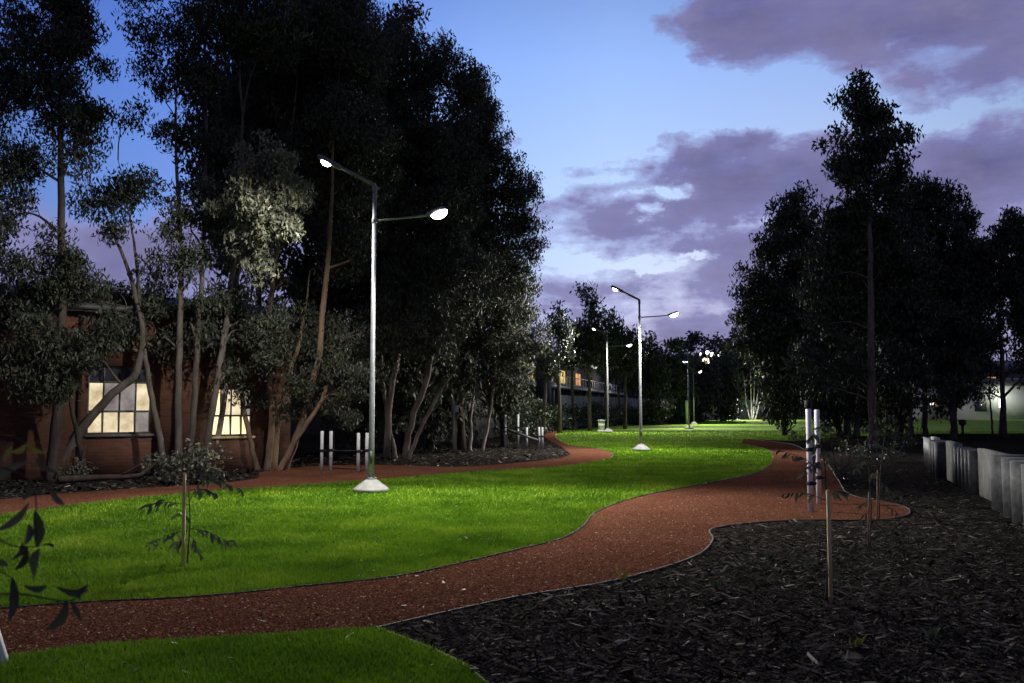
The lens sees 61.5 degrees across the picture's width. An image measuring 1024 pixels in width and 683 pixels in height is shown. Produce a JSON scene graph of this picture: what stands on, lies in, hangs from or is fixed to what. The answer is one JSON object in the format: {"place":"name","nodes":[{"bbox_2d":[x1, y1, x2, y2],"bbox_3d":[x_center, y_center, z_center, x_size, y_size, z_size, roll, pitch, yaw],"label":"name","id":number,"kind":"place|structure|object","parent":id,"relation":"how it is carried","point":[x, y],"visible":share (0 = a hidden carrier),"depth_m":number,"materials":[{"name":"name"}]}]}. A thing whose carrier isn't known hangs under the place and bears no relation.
{"place":"outdoors","nodes":[
{"label":"outdoors","id":0,"kind":"place"},
{"bbox_2d":[0,624,488,682],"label":"lawn","id":1,"kind":"structure","parent":0,"point":[271,655],"depth_m":5.67,"materials":[{"name":"green plant"}]},
{"bbox_2d":[0,631,8,664],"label":"marker stake","id":2,"kind":"object","parent":1,"relation":"on","point":[3,655],"depth_m":5.51,"materials":[{"name":"white paint"}]},
{"bbox_2d":[377,627,485,682],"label":"path edging","id":3,"kind":"object","parent":1,"relation":"on","point":[431,649],"visible":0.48,"depth_m":5.74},
{"bbox_2d":[0,430,611,513],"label":"red gravel path","id":4,"kind":"structure","parent":0,"point":[314,474],"depth_m":20.35,"materials":[{"name":"red gravel"}]},
{"bbox_2d":[320,431,368,471],"bbox_3d":[-4.295,2.819,22.089,1.251,1.034,0.484,-1,-5,18],"label":"exercise station","id":5,"kind":"object","parent":4,"relation":"on","point":[357,451],"visible":0.98,"depth_m":22.05,"materials":[{"name":"white paint"}]},
{"bbox_2d":[399,407,451,440],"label":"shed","id":6,"kind":"structure","parent":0,"point":[436,429],"depth_m":41.82,"materials":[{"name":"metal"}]},
{"bbox_2d":[4,461,897,682],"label":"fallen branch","id":7,"kind":"object","parent":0,"point":[73,478],"depth_m":18.92,"materials":[{"name":"brown wood"}]},
{"bbox_2d":[0,439,908,656],"bbox_3d":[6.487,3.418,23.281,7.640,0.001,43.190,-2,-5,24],"label":"red gravel path","id":8,"kind":"structure","parent":0,"point":[773,447],"depth_m":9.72,"materials":[{"name":"red gravel"}]},
{"bbox_2d":[376,440,910,627],"bbox_3d":[7.676,3.472,24.006,4.467,0.022,39.143,-2,-5,20],"label":"path edging","id":9,"kind":"object","parent":8,"relation":"on","point":[560,590],"visible":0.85,"depth_m":8.59,"materials":[{"name":"grey concrete"}]},
{"bbox_2d":[804,400,823,511],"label":"posts","id":10,"kind":"object","parent":8,"relation":"on","point":[809,449],"visible":0.96,"depth_m":13.63,"materials":[{"name":"white paint"}]},
{"bbox_2d":[0,414,1023,682],"bbox_3d":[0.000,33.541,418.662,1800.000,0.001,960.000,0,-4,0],"label":"ground","id":11,"kind":"structure","parent":0,"point":[1010,444],"depth_m":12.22,"materials":[{"name":"black wood"}]},
{"bbox_2d":[0,435,87,630],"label":"young eucalyptus","id":12,"kind":"object","parent":11,"relation":"on","point":[37,530],"visible":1,"depth_m":2.13,"materials":[{"name":"green plant"}]},
{"bbox_2d":[0,0,141,481],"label":"eucalyptus tree","id":13,"kind":"object","parent":11,"relation":"on","point":[68,39],"visible":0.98,"depth_m":19.43,"materials":[{"name":"green plant"}]},
{"bbox_2d":[57,446,98,475],"bbox_3d":[-9.948,2.774,19.443,0.806,0.834,1.015,0,-4,0],"label":"leafy shrub","id":14,"kind":"object","parent":11,"relation":"on","point":[79,467],"visible":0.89,"depth_m":19.52,"materials":[{"name":"green plant"}]},
{"bbox_2d":[0,285,309,479],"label":"brick building","id":15,"kind":"structure","parent":11,"relation":"on","point":[119,436],"depth_m":21.37,"materials":[{"name":"brick"}]},
{"bbox_2d":[84,366,153,437],"bbox_3d":[-9.658,1.475,21.197,1.601,1.738,0.245,4,-6,-39],"label":"window","id":16,"kind":"structure","parent":15,"relation":"in","point":[118,423],"depth_m":21.24,"materials":[{"name":"beige glass"}]},
{"bbox_2d":[212,388,254,438],"bbox_3d":[-7.478,1.913,22.930,1.238,1.343,0.245,4,-6,-39],"label":"window","id":17,"kind":"structure","parent":15,"relation":"in","point":[237,429],"depth_m":22.99,"materials":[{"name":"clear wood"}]},
{"bbox_2d":[26,0,315,474],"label":"eucalyptus tree","id":18,"kind":"object","parent":11,"relation":"on","point":[243,25],"visible":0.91,"depth_m":21.16,"materials":[{"name":"green plant"}]},
{"bbox_2d":[141,437,232,484],"bbox_3d":[-7.064,2.592,18.519,1.934,1.051,1.215,0,-4,0],"label":"leafy shrub","id":19,"kind":"object","parent":11,"relation":"on","point":[176,466],"visible":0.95,"depth_m":18.43,"materials":[{"name":"green plant"}]},
{"bbox_2d":[166,0,320,310],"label":"background tree","id":20,"kind":"object","parent":11,"relation":"on","point":[221,164],"visible":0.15,"depth_m":28.45,"materials":[{"name":"green plant"}]},
{"bbox_2d":[197,127,317,443],"bbox_3d":[-6.482,-0.804,20.923,2.478,8.338,5.128,4,-6,-43],"label":"eucalyptus tree","id":21,"kind":"object","parent":11,"relation":"on","point":[262,208],"visible":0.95,"depth_m":20.04,"materials":[{"name":"green plant"}]},
{"bbox_2d":[0,442,569,498],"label":"leaf litter","id":22,"kind":"object","parent":11,"relation":"on","point":[62,489],"visible":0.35,"depth_m":24.07,"materials":[{"name":"brown plant"}]},
{"bbox_2d":[213,0,407,470],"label":"eucalyptus tree","id":23,"kind":"object","parent":11,"relation":"on","point":[341,61],"visible":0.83,"depth_m":23.20,"materials":[{"name":"green plant"}]},
{"bbox_2d":[282,243,344,452],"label":"background tree","id":24,"kind":"object","parent":11,"relation":"on","point":[301,361],"visible":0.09,"depth_m":30.63,"materials":[{"name":"green plant"}]},
{"bbox_2d":[270,8,400,454],"bbox_3d":[-6.495,-4.777,30.409,5.854,17.551,6.965,4,-6,-43],"label":"background tree","id":25,"kind":"object","parent":11,"relation":"on","point":[336,300],"visible":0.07,"depth_m":29.44,"materials":[{"name":"green plant"}]},
{"bbox_2d":[307,277,405,449],"bbox_3d":[-5.848,-0.470,33.652,4.787,9.474,6.942,0,-4,0],"label":"background tree","id":26,"kind":"object","parent":11,"relation":"on","point":[364,409],"visible":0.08,"depth_m":32.14,"materials":[{"name":"green plant"}]},
{"bbox_2d":[340,0,467,452],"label":"background tree","id":27,"kind":"object","parent":11,"relation":"on","point":[406,393],"visible":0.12,"depth_m":29.86,"materials":[{"name":"green plant"}]},
{"bbox_2d":[290,394,542,452],"bbox_3d":[-2.337,3.776,42.067,1.188,2.160,27.104,-2,-5,21],"label":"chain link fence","id":28,"kind":"object","parent":11,"relation":"on","point":[337,429],"visible":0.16,"depth_m":32.47,"materials":[{"name":"metal"}]},
{"bbox_2d":[331,0,512,458],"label":"eucalyptus tree","id":29,"kind":"object","parent":11,"relation":"on","point":[426,279],"visible":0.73,"depth_m":27.30,"materials":[{"name":"green plant"}]},
{"bbox_2d":[395,320,504,450],"bbox_3d":[-3.156,0.064,33.993,4.705,8.452,6.139,3,-5,-35],"label":"background tree","id":30,"kind":"object","parent":11,"relation":"on","point":[430,440],"visible":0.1,"depth_m":33.22,"materials":[{"name":"green plant"}]},
{"bbox_2d":[454,405,458,444],"bbox_3d":[-2.059,3.205,31.683,0.180,1.720,0.055,0,-4,0],"label":"stake sign","id":31,"kind":"object","parent":11,"relation":"on","point":[456,408],"visible":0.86,"depth_m":31.70,"materials":[{"name":"beige"}]},
{"bbox_2d":[290,329,623,434],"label":"balcony building","id":32,"kind":"structure","parent":11,"relation":"on","point":[580,379],"depth_m":88.16,"materials":[{"name":"metal"}]},
{"bbox_2d":[436,57,507,450],"bbox_3d":[-1.920,-3.461,33.717,3.576,15.434,5.300,0,-4,0],"label":"background tree","id":33,"kind":"object","parent":11,"relation":"on","point":[461,440],"visible":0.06,"depth_m":32.77,"materials":[{"name":"green plant"}]},
{"bbox_2d":[470,368,511,436],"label":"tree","id":34,"kind":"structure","parent":11,"relation":"on","point":[484,426],"depth_m":46.80,"materials":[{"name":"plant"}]},
{"bbox_2d":[431,90,555,451],"bbox_3d":[-1.508,-2.846,32.629,6.361,14.085,4.784,-3,-5,32],"label":"eucalyptus tree","id":35,"kind":"object","parent":11,"relation":"on","point":[512,192],"visible":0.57,"depth_m":31.76,"materials":[{"name":"green plant"}]},
{"bbox_2d":[467,251,541,446],"bbox_3d":[-0.355,0.175,36.144,3.147,8.567,4.950,0,-4,0],"label":"background tree","id":36,"kind":"object","parent":11,"relation":"on","point":[509,404],"visible":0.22,"depth_m":35.33,"materials":[{"name":"green plant"}]},
{"bbox_2d":[504,414,544,448],"bbox_3d":[0.491,3.611,34.549,1.118,1.347,1.355,3,-5,-35],"label":"exercise station","id":37,"kind":"object","parent":11,"relation":"on","point":[527,436],"visible":0.97,"depth_m":34.67,"materials":[{"name":"white paint"}]},
{"bbox_2d":[524,342,565,433],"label":"background tree","id":38,"kind":"object","parent":11,"relation":"on","point":[543,364],"visible":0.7,"depth_m":52.74,"materials":[{"name":"green plant"}]},
{"bbox_2d":[595,341,637,423],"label":"background tree","id":39,"kind":"object","parent":11,"relation":"on","point":[613,374],"visible":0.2,"depth_m":83.96,"materials":[{"name":"green plant"}]},
{"bbox_2d":[614,565,627,581],"bbox_3d":[1.053,2.186,8.111,0.103,0.164,0.146,3,-5,-32],"label":"weed","id":40,"kind":"object","parent":11,"relation":"on","point":[623,577],"visible":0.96,"depth_m":8.11,"materials":[{"name":"green plant"}]},
{"bbox_2d":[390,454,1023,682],"bbox_3d":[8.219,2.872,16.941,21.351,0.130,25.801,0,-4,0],"label":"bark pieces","id":41,"kind":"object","parent":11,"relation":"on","point":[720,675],"visible":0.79,"depth_m":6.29,"materials":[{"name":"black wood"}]},
{"bbox_2d":[710,576,723,588],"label":"weed","id":42,"kind":"object","parent":41,"relation":"on","point":[715,585],"visible":1,"depth_m":7.77,"materials":[{"name":"green plant"}]},
{"bbox_2d":[849,635,865,648],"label":"weed","id":43,"kind":"object","parent":41,"relation":"on","point":[857,642],"visible":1,"depth_m":5.86,"materials":[{"name":"green plant"}]},
{"bbox_2d":[689,358,746,418],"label":"background tree","id":44,"kind":"object","parent":11,"relation":"on","point":[717,395],"visible":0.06,"depth_m":122.51,"materials":[{"name":"green plant"}]},
{"bbox_2d":[721,343,764,415],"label":"background tree","id":45,"kind":"object","parent":11,"relation":"on","point":[748,394],"visible":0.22,"depth_m":125.53,"materials":[{"name":"green plant"}]},
{"bbox_2d":[735,374,758,417],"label":"background tree","id":46,"kind":"object","parent":11,"relation":"on","point":[749,401],"visible":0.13,"depth_m":125.93,"materials":[{"name":"green plant"}]},
{"bbox_2d":[738,348,764,407],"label":"background tree","id":47,"kind":"object","parent":11,"relation":"on","point":[752,376],"visible":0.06,"depth_m":125.00,"materials":[{"name":"green plant"}]},
{"bbox_2d":[578,327,936,415],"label":"distant woodland","id":48,"kind":"object","parent":11,"relation":"on","point":[693,339],"depth_m":288.82,"materials":[{"name":"green plant"}]},
{"bbox_2d":[776,426,850,602],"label":"staked sapling","id":49,"kind":"object","parent":11,"relation":"on","point":[829,574],"visible":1,"depth_m":7.35,"materials":[{"name":"green wood"}]},
{"bbox_2d":[822,427,846,445],"bbox_3d":[13.698,4.060,36.610,1.118,0.884,1.034,2,-5,-21],"label":"shrub","id":50,"kind":"object","parent":11,"relation":"on","point":[831,436],"visible":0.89,"depth_m":36.50,"materials":[{"name":"green plant"}]},
{"bbox_2d":[831,446,861,479],"bbox_3d":[7.569,2.788,19.614,0.768,0.835,0.450,2,-5,-29],"label":"shrub","id":51,"kind":"object","parent":11,"relation":"on","point":[841,472],"visible":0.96,"depth_m":19.52,"materials":[{"name":"green plant"}]},
{"bbox_2d":[836,434,876,457],"bbox_3d":[11.194,3.417,27.858,1.121,0.835,1.020,2,-5,-28],"label":"shrub","id":52,"kind":"object","parent":11,"relation":"on","point":[862,449],"visible":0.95,"depth_m":27.89,"materials":[{"name":"green plant"}]},
{"bbox_2d":[779,64,952,449],"bbox_3d":[14.382,-3.390,35.512,7.348,15.599,5.627,0,-4,0],"label":"conical tree","id":53,"kind":"object","parent":11,"relation":"on","point":[866,259],"visible":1,"depth_m":34.84,"materials":[{"name":"green plant"}]},
{"bbox_2d":[853,412,893,547],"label":"staked sapling","id":54,"kind":"object","parent":11,"relation":"on","point":[867,428],"visible":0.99,"depth_m":10.17,"materials":[{"name":"green plant"}]},
{"bbox_2d":[867,414,903,520],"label":"staked sapling","id":55,"kind":"object","parent":11,"relation":"on","point":[874,474],"visible":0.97,"depth_m":12.55,"materials":[{"name":"green plant"}]},
{"bbox_2d":[872,436,910,461],"bbox_3d":[11.348,3.263,25.868,1.236,0.833,0.753,0,-4,0],"label":"shrub","id":56,"kind":"object","parent":11,"relation":"on","point":[895,454],"visible":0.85,"depth_m":25.91,"materials":[{"name":"green plant"}]},
{"bbox_2d":[897,547,910,558],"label":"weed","id":57,"kind":"object","parent":11,"relation":"on","point":[904,554],"visible":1,"depth_m":9.30,"materials":[{"name":"green plant"}]},
{"bbox_2d":[885,428,922,446],"bbox_3d":[16.259,4.006,35.626,1.503,0.838,0.972,0,-4,0],"label":"shrub","id":58,"kind":"object","parent":11,"relation":"on","point":[911,441],"visible":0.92,"depth_m":35.60,"materials":[{"name":"green plant"}]},
{"bbox_2d":[887,386,934,437],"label":"slim tree","id":59,"kind":"object","parent":11,"relation":"on","point":[901,399],"visible":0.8,"depth_m":46.00,"materials":[{"name":"green plant"}]},
{"bbox_2d":[921,625,937,638],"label":"weed","id":60,"kind":"object","parent":11,"relation":"on","point":[930,635],"visible":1,"depth_m":6.10,"materials":[{"name":"green plant"}]},
{"bbox_2d":[872,170,1006,436],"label":"bushy tree","id":61,"kind":"object","parent":11,"relation":"on","point":[956,278],"visible":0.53,"depth_m":47.41,"materials":[{"name":"green plant"}]},
{"bbox_2d":[913,299,1001,439],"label":"bushy tree","id":62,"kind":"object","parent":11,"relation":"on","point":[963,347],"visible":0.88,"depth_m":43.12,"materials":[{"name":"green plant"}]},
{"bbox_2d":[958,419,965,439],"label":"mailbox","id":63,"kind":"object","parent":11,"relation":"on","point":[962,422],"visible":0.96,"depth_m":43.10,"materials":[{"name":"black metal"}]},
{"bbox_2d":[922,234,1012,434],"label":"background tree","id":64,"kind":"object","parent":11,"relation":"on","point":[980,380],"visible":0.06,"depth_m":51.65,"materials":[{"name":"green plant"}]},
{"bbox_2d":[923,437,1023,525],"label":"retaining wall","id":65,"kind":"structure","parent":11,"relation":"on","point":[996,478],"depth_m":15.68,"materials":[{"name":"concrete"}]},
{"bbox_2d":[967,204,1023,436],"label":"spreading tree","id":66,"kind":"object","parent":11,"relation":"on","point":[1009,231],"visible":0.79,"depth_m":47.66,"materials":[{"name":"green plant"}]},
{"bbox_2d":[988,339,1005,434],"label":"slim tree","id":67,"kind":"object","parent":11,"relation":"on","point":[991,414],"visible":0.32,"depth_m":50.91,"materials":[{"name":"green plant"}]},
{"bbox_2d":[985,361,1023,377],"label":"house","id":68,"kind":"structure","parent":11,"relation":"on","point":[1015,374],"depth_m":130.02,"materials":[{"name":"metal"}]},
{"bbox_2d":[1002,255,1023,389],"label":"background tree","id":69,"kind":"object","parent":11,"relation":"on","point":[1016,353],"visible":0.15,"depth_m":49.86,"materials":[{"name":"green plant"}]},
{"bbox_2d":[0,418,1023,606],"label":"lawn","id":70,"kind":"structure","parent":0,"point":[760,425],"depth_m":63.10,"materials":[{"name":"green plant"}]},
{"bbox_2d":[139,452,243,565],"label":"staked sapling","id":71,"kind":"object","parent":70,"relation":"on","point":[181,542],"visible":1,"depth_m":8.95,"materials":[{"name":"green plant"}]},
{"bbox_2d":[1,430,612,514],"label":"path edging","id":72,"kind":"object","parent":70,"relation":"on","point":[379,479],"visible":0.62,"depth_m":20.13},
{"bbox_2d":[317,154,446,493],"bbox_3d":[-2.568,-0.383,16.896,2.590,6.630,0.690,0,-4,0],"label":"street lamp","id":73,"kind":"object","parent":70,"relation":"on","point":[370,483],"visible":0.99,"depth_m":16.84,"materials":[{"name":"metal"}]},
{"bbox_2d":[0,445,773,608],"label":"path edging","id":74,"kind":"object","parent":70,"relation":"on","point":[7,607],"visible":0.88,"depth_m":8.08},
{"bbox_2d":[542,300,580,432],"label":"background tree","id":75,"kind":"object","parent":70,"relation":"on","point":[558,326],"visible":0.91,"depth_m":54.90,"materials":[{"name":"green plant"}]},
{"bbox_2d":[551,321,599,429],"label":"background tree","id":76,"kind":"object","parent":70,"relation":"on","point":[574,346],"visible":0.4,"depth_m":61.94,"materials":[{"name":"green plant"}]},
{"bbox_2d":[491,395,675,438],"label":"hedge","id":77,"kind":"object","parent":70,"relation":"on","point":[598,409],"visible":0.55,"depth_m":59.59,"materials":[{"name":"green plant"}]},
{"bbox_2d":[566,280,614,430],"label":"background tree","id":78,"kind":"object","parent":70,"relation":"on","point":[593,342],"visible":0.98,"depth_m":59.49,"materials":[{"name":"green plant"}]},
{"bbox_2d":[598,420,604,431],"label":"utility box","id":79,"kind":"object","parent":70,"relation":"on","point":[601,425],"visible":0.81,"depth_m":56.80,"materials":[{"name":"white paint"}]},
{"bbox_2d":[592,327,631,432],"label":"street lamp","id":80,"kind":"object","parent":70,"relation":"on","point":[607,429],"visible":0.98,"depth_m":56.01,"materials":[{"name":"metal"}]},
{"bbox_2d":[598,306,635,428],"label":"background tree","id":81,"kind":"object","parent":70,"relation":"on","point":[615,331],"visible":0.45,"depth_m":62.09,"materials":[{"name":"green plant"}]},
{"bbox_2d":[604,323,653,428],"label":"background tree","id":82,"kind":"object","parent":70,"relation":"on","point":[631,363],"visible":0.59,"depth_m":64.78,"materials":[{"name":"green plant"}]},
{"bbox_2d":[614,338,664,393],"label":"background tree","id":83,"kind":"object","parent":70,"relation":"on","point":[632,383],"visible":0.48,"depth_m":79.12,"materials":[{"name":"green plant"}]},
{"bbox_2d":[611,285,677,450],"bbox_3d":[5.049,0.997,32.581,2.582,6.260,0.690,0,-4,0],"label":"street lamp","id":84,"kind":"object","parent":70,"relation":"on","point":[640,446],"visible":0.98,"depth_m":32.55,"materials":[{"name":"metal"}]},
{"bbox_2d":[629,330,677,424],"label":"background tree","id":85,"kind":"object","parent":70,"relation":"on","point":[656,386],"visible":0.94,"depth_m":78.78,"materials":[{"name":"green plant"}]},
{"bbox_2d":[645,336,696,423],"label":"background tree","id":86,"kind":"object","parent":70,"relation":"on","point":[679,384],"visible":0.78,"depth_m":83.60,"materials":[{"name":"green plant"}]},
{"bbox_2d":[561,395,804,426],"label":"hedge","id":87,"kind":"object","parent":70,"relation":"on","point":[602,399],"visible":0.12,"depth_m":86.31,"materials":[{"name":"plant"}]},
{"bbox_2d":[667,343,701,422],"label":"background tree","id":88,"kind":"object","parent":70,"relation":"on","point":[696,398],"visible":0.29,"depth_m":86.15,"materials":[{"name":"green plant"}]},
{"bbox_2d":[675,345,693,428],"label":"street lamp","id":89,"kind":"object","parent":70,"relation":"on","point":[688,426],"visible":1,"depth_m":65.75,"materials":[{"name":"metal"}]},
{"bbox_2d":[685,400,687,423],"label":"white post","id":90,"kind":"object","parent":70,"relation":"on","point":[686,407],"visible":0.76,"depth_m":82.26,"materials":[{"name":"paint"}]},
{"bbox_2d":[681,362,701,424],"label":"street lamp","id":91,"kind":"object","parent":70,"relation":"on","point":[693,423],"visible":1,"depth_m":81.43,"materials":[{"name":"metal"}]},
{"bbox_2d":[683,345,725,421],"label":"background tree","id":92,"kind":"object","parent":70,"relation":"on","point":[705,379],"visible":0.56,"depth_m":94.50,"materials":[{"name":"green plant"}]},
{"bbox_2d":[707,351,748,420],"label":"background tree","id":93,"kind":"object","parent":70,"relation":"on","point":[733,392],"visible":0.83,"depth_m":100.95,"materials":[{"name":"green plant"}]},
{"bbox_2d":[731,349,762,419],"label":"white barked tree","id":94,"kind":"object","parent":70,"relation":"on","point":[739,358],"visible":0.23,"depth_m":112.14,"materials":[{"name":"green plant"}]},
{"bbox_2d":[741,276,817,435],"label":"background tree","id":95,"kind":"object","parent":70,"relation":"on","point":[777,412],"visible":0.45,"depth_m":48.80,"materials":[{"name":"green plant"}]},
{"bbox_2d":[714,179,861,435],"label":"bushy tree","id":96,"kind":"object","parent":70,"relation":"on","point":[776,247],"visible":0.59,"depth_m":49.07,"materials":[{"name":"green plant"}]},
{"bbox_2d":[786,424,805,439],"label":"shrub","id":97,"kind":"object","parent":70,"relation":"on","point":[794,433],"visible":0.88,"depth_m":43.08,"materials":[{"name":"green plant"}]},
{"bbox_2d":[786,404,817,418],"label":"background tree","id":98,"kind":"object","parent":70,"relation":"on","point":[803,415],"visible":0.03,"depth_m":117.80,"materials":[{"name":"green plant"}]},
{"bbox_2d":[784,211,884,436],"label":"background tree","id":99,"kind":"object","parent":70,"relation":"on","point":[833,410],"visible":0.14,"depth_m":47.00,"materials":[{"name":"green plant"}]},
{"bbox_2d":[842,389,920,432],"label":"background tree","id":100,"kind":"object","parent":70,"relation":"on","point":[864,421],"visible":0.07,"depth_m":53.08,"materials":[{"name":"green plant"}]},
{"bbox_2d":[852,205,941,435],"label":"background tree","id":101,"kind":"object","parent":70,"relation":"on","point":[884,395],"visible":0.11,"depth_m":49.55,"materials":[{"name":"green plant"}]},
{"bbox_2d":[913,386,949,418],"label":"house","id":102,"kind":"structure","parent":70,"relation":"on","point":[920,416],"depth_m":117.60,"materials":[{"name":"metal"}]},
{"bbox_2d":[0,0,1023,360],"label":"sky","id":103,"kind":"structure","parent":0,"point":[661,134],"materials":[{"name":"blue"}]},
{"bbox_2d":[957,378,1023,419],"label":"white building","id":104,"kind":"structure","parent":0,"point":[1014,404],"depth_m":111.73,"materials":[{"name":"paint"}]},
{"bbox_2d":[974,402,986,410],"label":"window","id":105,"kind":"structure","parent":104,"relation":"in","point":[982,406],"depth_m":111.61,"materials":[{"name":"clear glass"}]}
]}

